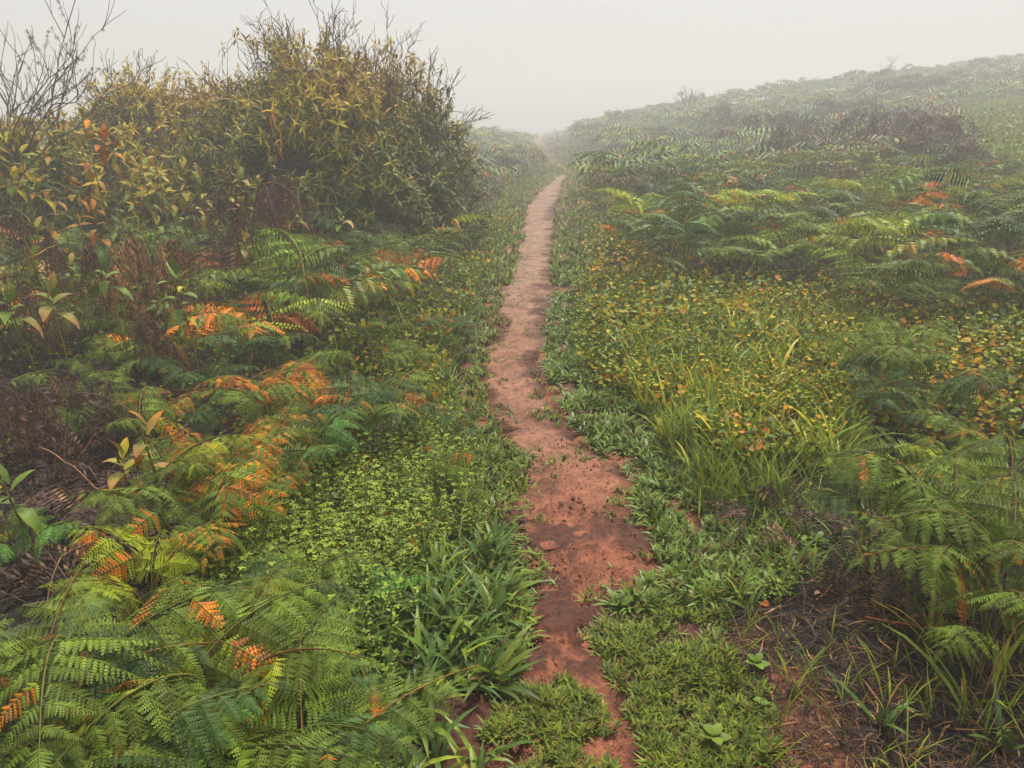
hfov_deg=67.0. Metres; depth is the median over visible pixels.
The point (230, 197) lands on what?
broadleaf plant
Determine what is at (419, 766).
grass clump
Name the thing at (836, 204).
bracken fern
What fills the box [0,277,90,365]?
bracken fern
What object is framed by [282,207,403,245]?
bracken fern
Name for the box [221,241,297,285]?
bracken fern
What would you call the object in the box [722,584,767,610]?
grass clump
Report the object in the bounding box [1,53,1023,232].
distant bracken
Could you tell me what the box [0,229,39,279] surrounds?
bracken fern
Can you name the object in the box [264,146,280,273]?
broadleaf plant
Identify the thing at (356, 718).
bracken fern
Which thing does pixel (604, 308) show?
round leaf cover
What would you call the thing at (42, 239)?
bracken fern
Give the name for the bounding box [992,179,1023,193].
bracken fern
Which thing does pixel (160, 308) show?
bracken fern
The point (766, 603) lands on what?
fallen leaves
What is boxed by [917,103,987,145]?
dead bracken
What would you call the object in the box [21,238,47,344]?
broadleaf plant
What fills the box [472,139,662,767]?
path
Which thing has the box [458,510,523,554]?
grass clump
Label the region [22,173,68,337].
broadleaf plant
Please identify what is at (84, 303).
bracken fern
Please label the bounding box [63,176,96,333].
broadleaf plant
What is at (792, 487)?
dead stick
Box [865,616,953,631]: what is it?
dead stick
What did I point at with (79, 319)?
bracken fern
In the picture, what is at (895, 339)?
grass clump
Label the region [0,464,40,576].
broadleaf plant
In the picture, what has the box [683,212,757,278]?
bracken fern
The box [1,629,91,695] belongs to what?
bracken fern
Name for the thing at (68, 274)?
bracken fern
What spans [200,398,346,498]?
bracken fern
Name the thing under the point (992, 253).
bracken fern
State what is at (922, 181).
bracken fern
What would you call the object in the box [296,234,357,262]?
bracken fern
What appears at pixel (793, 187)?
bracken fern
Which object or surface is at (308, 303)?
bracken fern
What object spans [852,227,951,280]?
bracken fern
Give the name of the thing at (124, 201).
broadleaf plant
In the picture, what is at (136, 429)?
bracken fern
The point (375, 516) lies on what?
herb patch
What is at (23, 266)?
dead stick
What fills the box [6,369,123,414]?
bracken fern
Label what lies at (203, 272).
bracken fern
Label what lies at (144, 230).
bracken fern
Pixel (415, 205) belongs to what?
broadleaf plant
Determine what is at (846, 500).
bracken fern
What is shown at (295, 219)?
broadleaf plant
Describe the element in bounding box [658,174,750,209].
bracken fern
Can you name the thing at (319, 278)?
bracken fern
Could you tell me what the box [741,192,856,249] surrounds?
bracken fern
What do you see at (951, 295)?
bracken fern
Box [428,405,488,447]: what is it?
bracken fern
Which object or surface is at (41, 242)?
bracken fern
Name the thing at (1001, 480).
dead stick
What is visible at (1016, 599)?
bracken fern
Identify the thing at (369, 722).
grass clump
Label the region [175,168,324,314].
dead bracken
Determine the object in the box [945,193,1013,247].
bracken fern
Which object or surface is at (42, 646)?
bracken fern
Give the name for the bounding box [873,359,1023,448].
bracken fern
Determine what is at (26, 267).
bracken fern
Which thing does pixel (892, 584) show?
dead bracken
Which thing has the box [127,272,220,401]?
dead bracken
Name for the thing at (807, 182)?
bracken fern
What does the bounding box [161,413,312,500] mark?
bracken fern
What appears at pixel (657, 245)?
bracken fern
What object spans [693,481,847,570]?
dead bracken
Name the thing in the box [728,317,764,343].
grass clump
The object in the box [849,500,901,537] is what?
grass clump
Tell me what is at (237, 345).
bracken fern
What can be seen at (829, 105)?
dead bracken
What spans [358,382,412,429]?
bracken fern
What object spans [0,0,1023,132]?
sky
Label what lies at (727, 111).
dead bracken
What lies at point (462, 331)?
bracken fern
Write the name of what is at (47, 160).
broadleaf plant
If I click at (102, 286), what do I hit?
broadleaf plant
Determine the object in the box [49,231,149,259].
bracken fern
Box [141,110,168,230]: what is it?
broadleaf plant
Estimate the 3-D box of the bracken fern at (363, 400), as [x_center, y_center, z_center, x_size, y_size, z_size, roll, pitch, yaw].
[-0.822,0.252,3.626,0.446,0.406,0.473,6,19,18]
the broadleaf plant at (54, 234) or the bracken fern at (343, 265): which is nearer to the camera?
the broadleaf plant at (54, 234)
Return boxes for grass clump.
[266,697,366,745]
[268,651,336,723]
[290,602,347,643]
[303,711,408,760]
[304,610,422,671]
[319,466,386,498]
[340,570,432,645]
[378,642,469,746]
[394,526,453,570]
[407,749,426,767]
[430,622,541,702]
[437,366,455,383]
[439,605,496,649]
[454,309,475,329]
[457,569,553,593]
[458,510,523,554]
[621,328,673,356]
[623,359,676,416]
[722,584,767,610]
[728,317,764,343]
[753,366,783,395]
[757,337,804,372]
[772,522,820,542]
[779,535,835,563]
[815,400,908,445]
[815,533,881,565]
[826,671,919,735]
[833,388,860,416]
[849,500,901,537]
[877,570,943,647]
[879,313,900,347]
[881,566,944,620]
[881,623,1011,721]
[969,675,1023,754]
[986,628,1023,687]
[988,573,1023,639]
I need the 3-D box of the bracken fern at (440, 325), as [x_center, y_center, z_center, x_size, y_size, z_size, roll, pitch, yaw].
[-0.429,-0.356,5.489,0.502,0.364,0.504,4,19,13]
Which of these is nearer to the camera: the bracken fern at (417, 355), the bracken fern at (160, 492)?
the bracken fern at (160, 492)
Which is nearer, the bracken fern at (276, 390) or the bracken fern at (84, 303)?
the bracken fern at (276, 390)
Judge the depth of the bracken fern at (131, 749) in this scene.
1.83 m
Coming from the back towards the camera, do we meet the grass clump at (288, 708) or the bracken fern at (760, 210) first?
the bracken fern at (760, 210)
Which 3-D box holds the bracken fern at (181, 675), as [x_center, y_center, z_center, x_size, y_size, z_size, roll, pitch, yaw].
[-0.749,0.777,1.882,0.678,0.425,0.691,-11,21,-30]
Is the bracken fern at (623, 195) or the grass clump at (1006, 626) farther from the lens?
the bracken fern at (623, 195)
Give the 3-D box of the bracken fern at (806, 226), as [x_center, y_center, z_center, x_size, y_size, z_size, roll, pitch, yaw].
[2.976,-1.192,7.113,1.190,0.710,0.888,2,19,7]
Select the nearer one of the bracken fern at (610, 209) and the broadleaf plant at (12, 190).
the broadleaf plant at (12, 190)
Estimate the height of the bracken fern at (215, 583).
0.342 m
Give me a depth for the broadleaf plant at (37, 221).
5.55 m
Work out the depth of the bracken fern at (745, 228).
8.43 m
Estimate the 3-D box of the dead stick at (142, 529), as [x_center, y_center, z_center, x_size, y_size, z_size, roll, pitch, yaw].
[-1.239,0.500,2.613,0.333,0.067,0.084,-7,20,-19]
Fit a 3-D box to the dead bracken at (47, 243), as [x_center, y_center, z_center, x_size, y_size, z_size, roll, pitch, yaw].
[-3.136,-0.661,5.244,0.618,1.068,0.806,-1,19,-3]
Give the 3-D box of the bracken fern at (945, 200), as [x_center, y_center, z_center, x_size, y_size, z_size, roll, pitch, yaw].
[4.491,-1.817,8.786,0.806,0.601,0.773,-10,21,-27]
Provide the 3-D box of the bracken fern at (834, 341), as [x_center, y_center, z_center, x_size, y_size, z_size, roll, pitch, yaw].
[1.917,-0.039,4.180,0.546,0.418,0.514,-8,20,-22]
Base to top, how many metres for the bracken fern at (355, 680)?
0.331 m
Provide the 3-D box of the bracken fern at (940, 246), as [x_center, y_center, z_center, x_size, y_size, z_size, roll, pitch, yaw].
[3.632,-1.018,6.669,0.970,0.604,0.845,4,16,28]
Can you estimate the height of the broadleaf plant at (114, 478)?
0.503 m
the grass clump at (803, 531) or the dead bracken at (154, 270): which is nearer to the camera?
the grass clump at (803, 531)
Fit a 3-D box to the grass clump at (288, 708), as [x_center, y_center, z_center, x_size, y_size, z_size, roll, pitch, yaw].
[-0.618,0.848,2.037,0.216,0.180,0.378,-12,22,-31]
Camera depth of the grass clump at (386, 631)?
2.33 m
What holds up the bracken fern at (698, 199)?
on the ground at (474, 717)
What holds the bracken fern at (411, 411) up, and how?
on the ground at (474, 717)
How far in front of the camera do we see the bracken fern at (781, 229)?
7.82 m
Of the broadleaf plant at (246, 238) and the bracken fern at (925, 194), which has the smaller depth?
the broadleaf plant at (246, 238)
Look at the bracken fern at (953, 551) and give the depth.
2.36 m
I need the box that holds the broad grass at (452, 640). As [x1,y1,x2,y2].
[216,292,999,767]
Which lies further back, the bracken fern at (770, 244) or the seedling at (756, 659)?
the bracken fern at (770, 244)
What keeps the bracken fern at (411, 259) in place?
on the ground at (474, 717)
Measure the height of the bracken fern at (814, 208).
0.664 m
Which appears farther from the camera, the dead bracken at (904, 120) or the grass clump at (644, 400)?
the dead bracken at (904, 120)
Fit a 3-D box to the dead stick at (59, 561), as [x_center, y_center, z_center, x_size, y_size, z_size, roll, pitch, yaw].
[-1.510,0.589,2.666,0.016,0.104,0.416,-2,19,-6]
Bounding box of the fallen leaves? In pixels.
[0,335,991,605]
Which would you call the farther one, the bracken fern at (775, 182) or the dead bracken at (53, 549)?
the bracken fern at (775, 182)
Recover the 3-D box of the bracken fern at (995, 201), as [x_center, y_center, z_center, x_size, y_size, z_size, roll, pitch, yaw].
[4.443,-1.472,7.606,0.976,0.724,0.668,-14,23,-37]
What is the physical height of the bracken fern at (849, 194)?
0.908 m
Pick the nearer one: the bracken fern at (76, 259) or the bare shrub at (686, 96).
the bracken fern at (76, 259)
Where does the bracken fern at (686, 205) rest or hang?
on the ground at (474, 717)
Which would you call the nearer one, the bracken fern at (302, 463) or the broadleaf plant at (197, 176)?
the bracken fern at (302, 463)
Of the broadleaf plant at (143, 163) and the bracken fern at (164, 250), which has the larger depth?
the bracken fern at (164, 250)
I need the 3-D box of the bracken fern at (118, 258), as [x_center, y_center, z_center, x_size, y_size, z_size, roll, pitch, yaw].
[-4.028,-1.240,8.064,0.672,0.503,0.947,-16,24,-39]
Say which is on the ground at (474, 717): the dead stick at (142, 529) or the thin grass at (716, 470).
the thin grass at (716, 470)
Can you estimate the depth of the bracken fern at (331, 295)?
5.95 m
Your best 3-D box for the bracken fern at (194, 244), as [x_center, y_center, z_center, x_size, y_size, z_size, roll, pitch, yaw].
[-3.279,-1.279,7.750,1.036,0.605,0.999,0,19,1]
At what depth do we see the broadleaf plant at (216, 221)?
6.49 m
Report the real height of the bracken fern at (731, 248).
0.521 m
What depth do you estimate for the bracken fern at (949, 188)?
9.10 m
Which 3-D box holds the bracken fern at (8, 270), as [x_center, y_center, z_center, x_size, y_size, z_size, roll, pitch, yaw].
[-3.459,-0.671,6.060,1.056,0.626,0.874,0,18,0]
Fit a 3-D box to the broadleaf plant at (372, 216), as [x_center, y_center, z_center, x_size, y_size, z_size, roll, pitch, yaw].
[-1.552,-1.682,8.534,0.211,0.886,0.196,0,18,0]
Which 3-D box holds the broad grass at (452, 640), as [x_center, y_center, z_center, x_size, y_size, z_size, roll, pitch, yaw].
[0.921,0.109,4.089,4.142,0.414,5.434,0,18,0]
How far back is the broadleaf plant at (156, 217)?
6.34 m
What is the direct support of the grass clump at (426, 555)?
on the ground at (474, 717)
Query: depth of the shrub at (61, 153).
8.99 m
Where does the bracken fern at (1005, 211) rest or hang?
on the ground at (474, 717)
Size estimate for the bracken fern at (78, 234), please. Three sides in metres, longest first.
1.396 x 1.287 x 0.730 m
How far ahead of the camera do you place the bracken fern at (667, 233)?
8.56 m
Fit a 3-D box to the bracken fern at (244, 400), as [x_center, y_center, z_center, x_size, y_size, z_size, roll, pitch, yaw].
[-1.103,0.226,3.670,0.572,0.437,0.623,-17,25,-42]
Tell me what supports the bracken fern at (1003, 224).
on the ground at (474, 717)
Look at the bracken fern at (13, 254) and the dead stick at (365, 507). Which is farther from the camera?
the bracken fern at (13, 254)
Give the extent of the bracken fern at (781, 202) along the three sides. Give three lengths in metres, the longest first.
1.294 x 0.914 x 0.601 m
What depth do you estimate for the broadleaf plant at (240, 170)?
7.00 m
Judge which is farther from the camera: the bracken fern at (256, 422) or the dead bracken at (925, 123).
the dead bracken at (925, 123)
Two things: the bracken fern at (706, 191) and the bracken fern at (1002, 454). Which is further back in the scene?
the bracken fern at (706, 191)
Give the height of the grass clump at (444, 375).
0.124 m
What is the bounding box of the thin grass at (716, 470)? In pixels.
[74,90,1023,767]
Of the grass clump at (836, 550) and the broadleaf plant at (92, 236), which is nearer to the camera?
the grass clump at (836, 550)
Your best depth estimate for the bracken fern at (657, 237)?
8.04 m
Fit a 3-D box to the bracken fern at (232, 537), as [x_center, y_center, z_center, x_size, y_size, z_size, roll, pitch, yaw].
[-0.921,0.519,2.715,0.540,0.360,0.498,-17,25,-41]
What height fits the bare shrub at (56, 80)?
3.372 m
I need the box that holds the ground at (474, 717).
[0,69,1023,767]
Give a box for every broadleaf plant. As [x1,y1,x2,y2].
[0,163,45,333]
[0,267,43,399]
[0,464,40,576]
[7,125,45,263]
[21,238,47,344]
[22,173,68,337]
[24,206,57,342]
[31,260,78,401]
[36,141,78,302]
[45,219,76,341]
[60,246,87,350]
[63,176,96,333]
[76,101,113,253]
[79,186,115,252]
[85,122,133,283]
[85,249,132,391]
[102,219,130,277]
[103,437,146,551]
[110,182,143,239]
[129,410,180,551]
[132,141,161,260]
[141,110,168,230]
[142,207,173,255]
[155,258,201,408]
[162,196,193,312]
[168,151,203,300]
[188,163,225,306]
[204,207,228,305]
[223,185,247,302]
[228,156,252,257]
[235,229,263,312]
[245,174,270,289]
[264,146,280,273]
[283,200,308,233]
[294,176,315,233]
[326,207,356,245]
[363,192,379,233]
[372,152,387,230]
[406,178,422,232]
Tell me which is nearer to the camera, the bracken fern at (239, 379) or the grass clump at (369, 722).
the grass clump at (369, 722)
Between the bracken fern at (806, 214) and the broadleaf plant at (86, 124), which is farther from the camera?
the bracken fern at (806, 214)
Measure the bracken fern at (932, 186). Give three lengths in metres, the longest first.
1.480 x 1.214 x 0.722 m
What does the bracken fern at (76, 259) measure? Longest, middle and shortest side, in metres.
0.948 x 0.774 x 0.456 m
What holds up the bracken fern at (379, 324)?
on the ground at (474, 717)
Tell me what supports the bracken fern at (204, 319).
on the ground at (474, 717)
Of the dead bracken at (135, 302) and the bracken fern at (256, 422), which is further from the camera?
the dead bracken at (135, 302)
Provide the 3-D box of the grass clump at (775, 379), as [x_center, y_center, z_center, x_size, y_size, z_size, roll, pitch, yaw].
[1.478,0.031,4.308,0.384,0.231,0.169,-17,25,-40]
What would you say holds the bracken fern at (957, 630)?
on the ground at (474, 717)
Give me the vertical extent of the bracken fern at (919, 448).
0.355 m
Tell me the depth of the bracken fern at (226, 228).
7.14 m
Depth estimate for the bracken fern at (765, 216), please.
7.82 m
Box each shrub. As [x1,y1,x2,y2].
[0,0,163,265]
[0,61,177,263]
[30,48,256,224]
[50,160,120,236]
[61,117,223,268]
[163,0,497,259]
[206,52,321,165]
[605,106,622,126]
[673,86,703,109]
[881,55,910,75]
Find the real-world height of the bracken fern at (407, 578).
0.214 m
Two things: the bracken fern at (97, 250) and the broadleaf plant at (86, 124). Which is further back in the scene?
the bracken fern at (97, 250)
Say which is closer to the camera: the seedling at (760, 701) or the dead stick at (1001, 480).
the seedling at (760, 701)
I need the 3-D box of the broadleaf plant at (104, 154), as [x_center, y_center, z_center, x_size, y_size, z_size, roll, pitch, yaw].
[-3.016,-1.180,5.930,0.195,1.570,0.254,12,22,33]
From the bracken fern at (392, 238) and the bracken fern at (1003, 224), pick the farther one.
the bracken fern at (392, 238)
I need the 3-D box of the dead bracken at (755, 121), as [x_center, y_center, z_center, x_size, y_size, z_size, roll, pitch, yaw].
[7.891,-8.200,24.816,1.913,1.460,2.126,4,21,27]
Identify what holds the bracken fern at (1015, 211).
on the ground at (474, 717)
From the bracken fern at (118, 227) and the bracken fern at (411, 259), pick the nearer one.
the bracken fern at (411, 259)
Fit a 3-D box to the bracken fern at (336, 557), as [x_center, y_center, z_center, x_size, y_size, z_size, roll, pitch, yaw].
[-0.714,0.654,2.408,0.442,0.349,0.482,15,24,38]
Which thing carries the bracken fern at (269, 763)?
on the ground at (474, 717)
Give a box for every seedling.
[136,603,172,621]
[389,697,422,720]
[699,723,732,745]
[745,652,770,671]
[753,697,769,707]
[795,535,811,544]
[809,531,829,542]
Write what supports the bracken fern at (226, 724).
on the ground at (474, 717)
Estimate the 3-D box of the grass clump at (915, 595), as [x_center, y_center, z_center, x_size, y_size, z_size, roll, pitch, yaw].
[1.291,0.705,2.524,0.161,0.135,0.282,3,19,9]
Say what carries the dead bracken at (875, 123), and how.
on the ground at (474, 717)
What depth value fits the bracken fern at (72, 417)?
3.81 m
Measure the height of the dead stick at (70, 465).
0.187 m
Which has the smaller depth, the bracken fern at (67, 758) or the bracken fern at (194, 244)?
the bracken fern at (67, 758)
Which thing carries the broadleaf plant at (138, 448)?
on the ground at (474, 717)
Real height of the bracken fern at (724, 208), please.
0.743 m
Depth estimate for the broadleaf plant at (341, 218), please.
7.70 m
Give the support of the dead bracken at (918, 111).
on the ground at (474, 717)
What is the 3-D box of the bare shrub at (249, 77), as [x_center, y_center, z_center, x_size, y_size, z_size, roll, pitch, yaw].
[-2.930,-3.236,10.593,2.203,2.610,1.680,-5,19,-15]
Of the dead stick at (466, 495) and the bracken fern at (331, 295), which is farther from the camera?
the bracken fern at (331, 295)
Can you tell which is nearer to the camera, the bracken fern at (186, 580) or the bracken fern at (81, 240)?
the bracken fern at (186, 580)
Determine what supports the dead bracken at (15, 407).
on the ground at (474, 717)
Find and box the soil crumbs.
[455,315,1023,767]
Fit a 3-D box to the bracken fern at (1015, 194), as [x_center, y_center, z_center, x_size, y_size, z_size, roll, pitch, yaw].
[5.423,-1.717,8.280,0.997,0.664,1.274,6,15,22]
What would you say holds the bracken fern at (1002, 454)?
on the ground at (474, 717)
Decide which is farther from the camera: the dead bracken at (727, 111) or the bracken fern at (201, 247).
the dead bracken at (727, 111)
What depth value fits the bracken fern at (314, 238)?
6.63 m
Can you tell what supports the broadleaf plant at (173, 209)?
on the ground at (474, 717)
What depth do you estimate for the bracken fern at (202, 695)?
1.67 m
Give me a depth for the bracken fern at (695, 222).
7.40 m
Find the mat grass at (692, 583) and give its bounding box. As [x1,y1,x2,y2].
[358,141,832,767]
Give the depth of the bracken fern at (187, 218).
8.64 m
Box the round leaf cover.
[0,92,1023,592]
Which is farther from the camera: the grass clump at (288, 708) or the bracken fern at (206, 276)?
the bracken fern at (206, 276)
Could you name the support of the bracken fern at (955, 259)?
on the ground at (474, 717)
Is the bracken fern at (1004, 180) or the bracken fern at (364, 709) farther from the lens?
the bracken fern at (1004, 180)
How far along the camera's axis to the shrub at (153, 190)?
8.99 m
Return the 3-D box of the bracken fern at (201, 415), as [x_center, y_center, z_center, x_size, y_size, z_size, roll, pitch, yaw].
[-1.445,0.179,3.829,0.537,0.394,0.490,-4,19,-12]
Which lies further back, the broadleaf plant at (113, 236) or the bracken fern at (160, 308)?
the broadleaf plant at (113, 236)
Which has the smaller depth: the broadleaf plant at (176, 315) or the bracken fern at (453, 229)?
the broadleaf plant at (176, 315)
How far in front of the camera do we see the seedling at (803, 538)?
2.94 m
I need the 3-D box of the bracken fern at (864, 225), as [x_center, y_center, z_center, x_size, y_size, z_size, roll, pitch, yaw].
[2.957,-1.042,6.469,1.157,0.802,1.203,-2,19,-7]
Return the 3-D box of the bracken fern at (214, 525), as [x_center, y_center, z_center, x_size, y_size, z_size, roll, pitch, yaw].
[-1.115,0.533,2.574,0.673,0.409,0.618,-3,19,-9]
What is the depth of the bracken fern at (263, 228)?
8.26 m
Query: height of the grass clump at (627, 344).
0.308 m
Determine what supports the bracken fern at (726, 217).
on the ground at (474, 717)
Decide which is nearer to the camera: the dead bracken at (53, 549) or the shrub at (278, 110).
the dead bracken at (53, 549)
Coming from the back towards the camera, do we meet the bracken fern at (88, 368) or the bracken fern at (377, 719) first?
the bracken fern at (88, 368)
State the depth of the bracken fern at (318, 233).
8.48 m
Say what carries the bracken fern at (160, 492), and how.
on the ground at (474, 717)
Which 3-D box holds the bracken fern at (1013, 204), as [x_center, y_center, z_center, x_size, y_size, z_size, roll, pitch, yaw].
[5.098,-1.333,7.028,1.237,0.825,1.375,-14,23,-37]
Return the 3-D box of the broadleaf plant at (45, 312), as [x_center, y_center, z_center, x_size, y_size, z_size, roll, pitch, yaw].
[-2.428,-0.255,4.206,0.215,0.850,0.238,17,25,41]
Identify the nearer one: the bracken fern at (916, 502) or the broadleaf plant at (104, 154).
the bracken fern at (916, 502)
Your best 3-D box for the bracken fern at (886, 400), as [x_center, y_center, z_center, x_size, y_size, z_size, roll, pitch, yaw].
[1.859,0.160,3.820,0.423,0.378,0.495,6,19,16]
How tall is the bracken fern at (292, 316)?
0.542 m
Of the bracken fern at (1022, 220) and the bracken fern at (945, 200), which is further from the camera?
the bracken fern at (945, 200)
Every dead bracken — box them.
[0,209,90,362]
[0,289,93,397]
[0,369,98,481]
[0,381,145,488]
[0,447,182,536]
[0,497,137,600]
[69,238,172,375]
[100,231,206,363]
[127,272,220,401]
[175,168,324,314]
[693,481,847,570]
[697,97,738,129]
[737,105,786,137]
[747,117,822,163]
[766,104,811,133]
[788,108,847,141]
[806,93,846,119]
[808,561,979,633]
[816,100,899,166]
[835,96,893,134]
[854,100,918,138]
[873,101,981,171]
[886,97,944,133]
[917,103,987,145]
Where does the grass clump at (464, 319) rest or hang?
on the ground at (474, 717)
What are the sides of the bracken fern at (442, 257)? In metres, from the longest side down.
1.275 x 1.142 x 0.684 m
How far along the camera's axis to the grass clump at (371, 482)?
3.38 m
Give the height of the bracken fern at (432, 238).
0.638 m
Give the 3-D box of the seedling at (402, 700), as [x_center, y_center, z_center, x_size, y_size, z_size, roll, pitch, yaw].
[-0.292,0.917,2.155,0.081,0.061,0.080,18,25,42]
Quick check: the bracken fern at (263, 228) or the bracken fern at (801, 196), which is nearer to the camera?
the bracken fern at (263, 228)
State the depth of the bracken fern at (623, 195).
9.19 m
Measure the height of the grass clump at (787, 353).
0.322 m
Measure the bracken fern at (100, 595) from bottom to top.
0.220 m
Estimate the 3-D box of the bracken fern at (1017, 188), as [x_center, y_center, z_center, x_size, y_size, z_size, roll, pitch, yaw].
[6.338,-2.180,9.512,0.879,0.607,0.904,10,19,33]
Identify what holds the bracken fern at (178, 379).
on the ground at (474, 717)
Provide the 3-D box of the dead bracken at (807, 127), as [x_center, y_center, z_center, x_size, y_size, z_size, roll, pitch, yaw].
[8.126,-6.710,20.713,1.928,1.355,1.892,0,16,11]
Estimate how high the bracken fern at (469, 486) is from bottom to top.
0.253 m
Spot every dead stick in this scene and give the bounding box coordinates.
[18,245,55,276]
[40,447,114,505]
[47,539,93,599]
[72,432,97,489]
[94,525,193,542]
[363,468,366,563]
[459,443,466,536]
[498,518,541,523]
[775,444,809,540]
[856,542,894,634]
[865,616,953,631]
[981,474,1003,602]
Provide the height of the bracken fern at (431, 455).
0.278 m
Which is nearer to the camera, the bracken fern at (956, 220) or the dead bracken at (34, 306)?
the dead bracken at (34, 306)
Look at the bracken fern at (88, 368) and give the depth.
4.33 m
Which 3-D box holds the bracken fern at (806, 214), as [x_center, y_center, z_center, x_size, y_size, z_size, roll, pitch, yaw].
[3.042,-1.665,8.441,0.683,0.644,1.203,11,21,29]
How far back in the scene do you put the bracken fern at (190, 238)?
7.80 m
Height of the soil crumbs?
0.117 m
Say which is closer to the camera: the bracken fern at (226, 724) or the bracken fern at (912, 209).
the bracken fern at (226, 724)
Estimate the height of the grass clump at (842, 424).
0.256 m
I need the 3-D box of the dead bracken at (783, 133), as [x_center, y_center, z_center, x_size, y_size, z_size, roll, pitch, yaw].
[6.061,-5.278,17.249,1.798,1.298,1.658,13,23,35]
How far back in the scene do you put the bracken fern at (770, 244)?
7.18 m
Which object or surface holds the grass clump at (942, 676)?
on the ground at (474, 717)
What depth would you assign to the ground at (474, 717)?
3.12 m
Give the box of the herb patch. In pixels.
[65,378,1015,767]
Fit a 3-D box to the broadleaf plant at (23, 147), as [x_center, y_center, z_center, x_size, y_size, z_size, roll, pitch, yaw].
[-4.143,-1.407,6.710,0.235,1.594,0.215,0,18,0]
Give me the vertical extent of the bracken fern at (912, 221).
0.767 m
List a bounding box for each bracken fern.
[0,227,85,302]
[0,228,89,290]
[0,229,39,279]
[0,237,46,278]
[0,260,148,336]
[0,263,87,313]
[0,277,34,345]
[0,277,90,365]
[0,504,96,588]
[0,556,295,767]
[0,575,348,767]
[0,588,302,767]
[0,614,249,767]
[0,634,376,767]
[0,688,177,767]
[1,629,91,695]
[4,233,89,266]
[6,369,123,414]
[7,650,286,767]
[18,254,91,267]
[18,280,157,363]
[22,268,186,340]
[22,563,141,623]
[27,364,171,457]
[33,233,99,262]
[33,271,145,332]
[37,529,210,634]
[38,269,228,368]
[44,333,151,397]
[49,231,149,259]
[49,559,382,767]
[50,518,222,637]
[59,275,202,334]
[62,292,199,372]
[64,455,285,577]
[70,239,213,331]
[71,433,258,544]
[78,233,133,260]
[78,312,251,393]
[96,424,281,551]
[97,223,192,238]
[97,243,164,268]
[105,223,227,268]
[106,243,173,275]
[106,263,179,281]
[107,386,214,472]
[117,226,230,310]
[120,228,196,261]
[124,354,262,421]
[128,297,276,358]
[130,588,432,767]
[135,267,276,345]
[145,471,314,575]
[151,602,349,736]
[158,430,300,535]
[159,220,227,269]
[161,291,368,374]
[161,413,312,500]
[170,216,215,259]
[170,369,274,452]
[170,546,355,639]
[173,242,219,254]
[174,595,391,732]
[177,318,321,380]
[178,241,304,306]
[186,262,276,305]
[191,387,358,461]
[194,356,320,420]
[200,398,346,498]
[206,220,314,264]
[208,620,490,767]
[210,214,333,296]
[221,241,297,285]
[224,245,368,342]
[225,233,363,299]
[227,406,373,497]
[239,541,382,622]
[241,228,436,349]
[246,366,363,445]
[256,265,447,336]
[268,233,414,318]
[271,347,357,402]
[276,278,396,318]
[279,251,400,328]
[280,256,359,298]
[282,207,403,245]
[284,390,395,466]
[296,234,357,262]
[300,227,349,262]
[302,370,415,457]
[304,659,415,756]
[322,369,456,452]
[337,317,410,363]
[342,232,428,263]
[344,229,481,309]
[345,247,437,304]
[346,233,455,300]
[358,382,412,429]
[359,557,439,603]
[373,233,439,282]
[375,338,435,383]
[405,314,477,352]
[405,450,491,512]
[410,212,490,255]
[418,436,490,488]
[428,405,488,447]
[434,317,485,353]
[584,208,659,250]
[592,188,683,249]
[594,206,742,276]
[599,195,651,211]
[602,191,660,214]
[603,218,676,272]
[619,231,734,290]
[630,195,766,262]
[635,219,717,260]
[636,190,755,274]
[638,195,668,233]
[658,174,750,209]
[663,201,771,244]
[668,178,760,207]
[668,228,758,282]
[669,199,700,240]
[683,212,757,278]
[685,234,799,291]
[694,207,798,267]
[700,188,830,235]
[706,212,789,262]
[718,197,803,232]
[723,201,790,234]
[725,217,821,278]
[727,228,827,281]
[728,178,796,202]
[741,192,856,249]
[749,176,838,192]
[755,211,837,274]
[758,201,826,258]
[762,222,892,280]
[766,183,841,213]
[768,212,907,288]
[778,187,826,213]
[781,454,969,582]
[784,214,979,302]
[788,200,898,263]
[790,167,953,207]
[798,194,892,250]
[799,335,945,385]
[799,419,1020,575]
[800,246,975,307]
[812,178,936,208]
[814,446,1023,607]
[818,203,855,249]
[823,209,982,280]
[826,316,957,393]
[827,257,960,324]
[836,190,964,248]
[844,366,947,453]
[845,480,1023,626]
[845,533,1023,674]
[852,179,963,217]
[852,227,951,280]
[869,200,950,240]
[869,469,1023,638]
[871,256,967,319]
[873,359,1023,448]
[874,232,995,298]
[881,189,973,233]
[882,168,983,190]
[887,198,961,228]
[890,162,1020,252]
[892,205,980,260]
[892,434,1023,492]
[897,185,984,241]
[900,409,1022,487]
[903,553,1023,705]
[908,210,1023,280]
[912,251,1023,319]
[917,216,1023,293]
[924,434,1023,541]
[928,196,1018,264]
[930,176,1023,199]
[940,245,1023,313]
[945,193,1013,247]
[960,197,1023,252]
[967,192,1023,249]
[968,208,1023,253]
[986,196,1023,249]
[990,208,1023,229]
[990,236,1023,254]
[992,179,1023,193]
[992,182,1023,194]
[997,200,1023,211]
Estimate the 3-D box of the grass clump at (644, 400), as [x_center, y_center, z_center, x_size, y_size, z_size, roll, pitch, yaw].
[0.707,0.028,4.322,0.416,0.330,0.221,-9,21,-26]
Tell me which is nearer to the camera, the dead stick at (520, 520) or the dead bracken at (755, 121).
the dead stick at (520, 520)
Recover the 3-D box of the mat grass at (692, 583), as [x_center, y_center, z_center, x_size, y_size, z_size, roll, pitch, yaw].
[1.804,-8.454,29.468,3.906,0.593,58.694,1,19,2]
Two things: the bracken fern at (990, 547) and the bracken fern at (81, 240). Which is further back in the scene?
the bracken fern at (81, 240)
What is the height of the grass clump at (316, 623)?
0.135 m
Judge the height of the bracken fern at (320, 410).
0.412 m

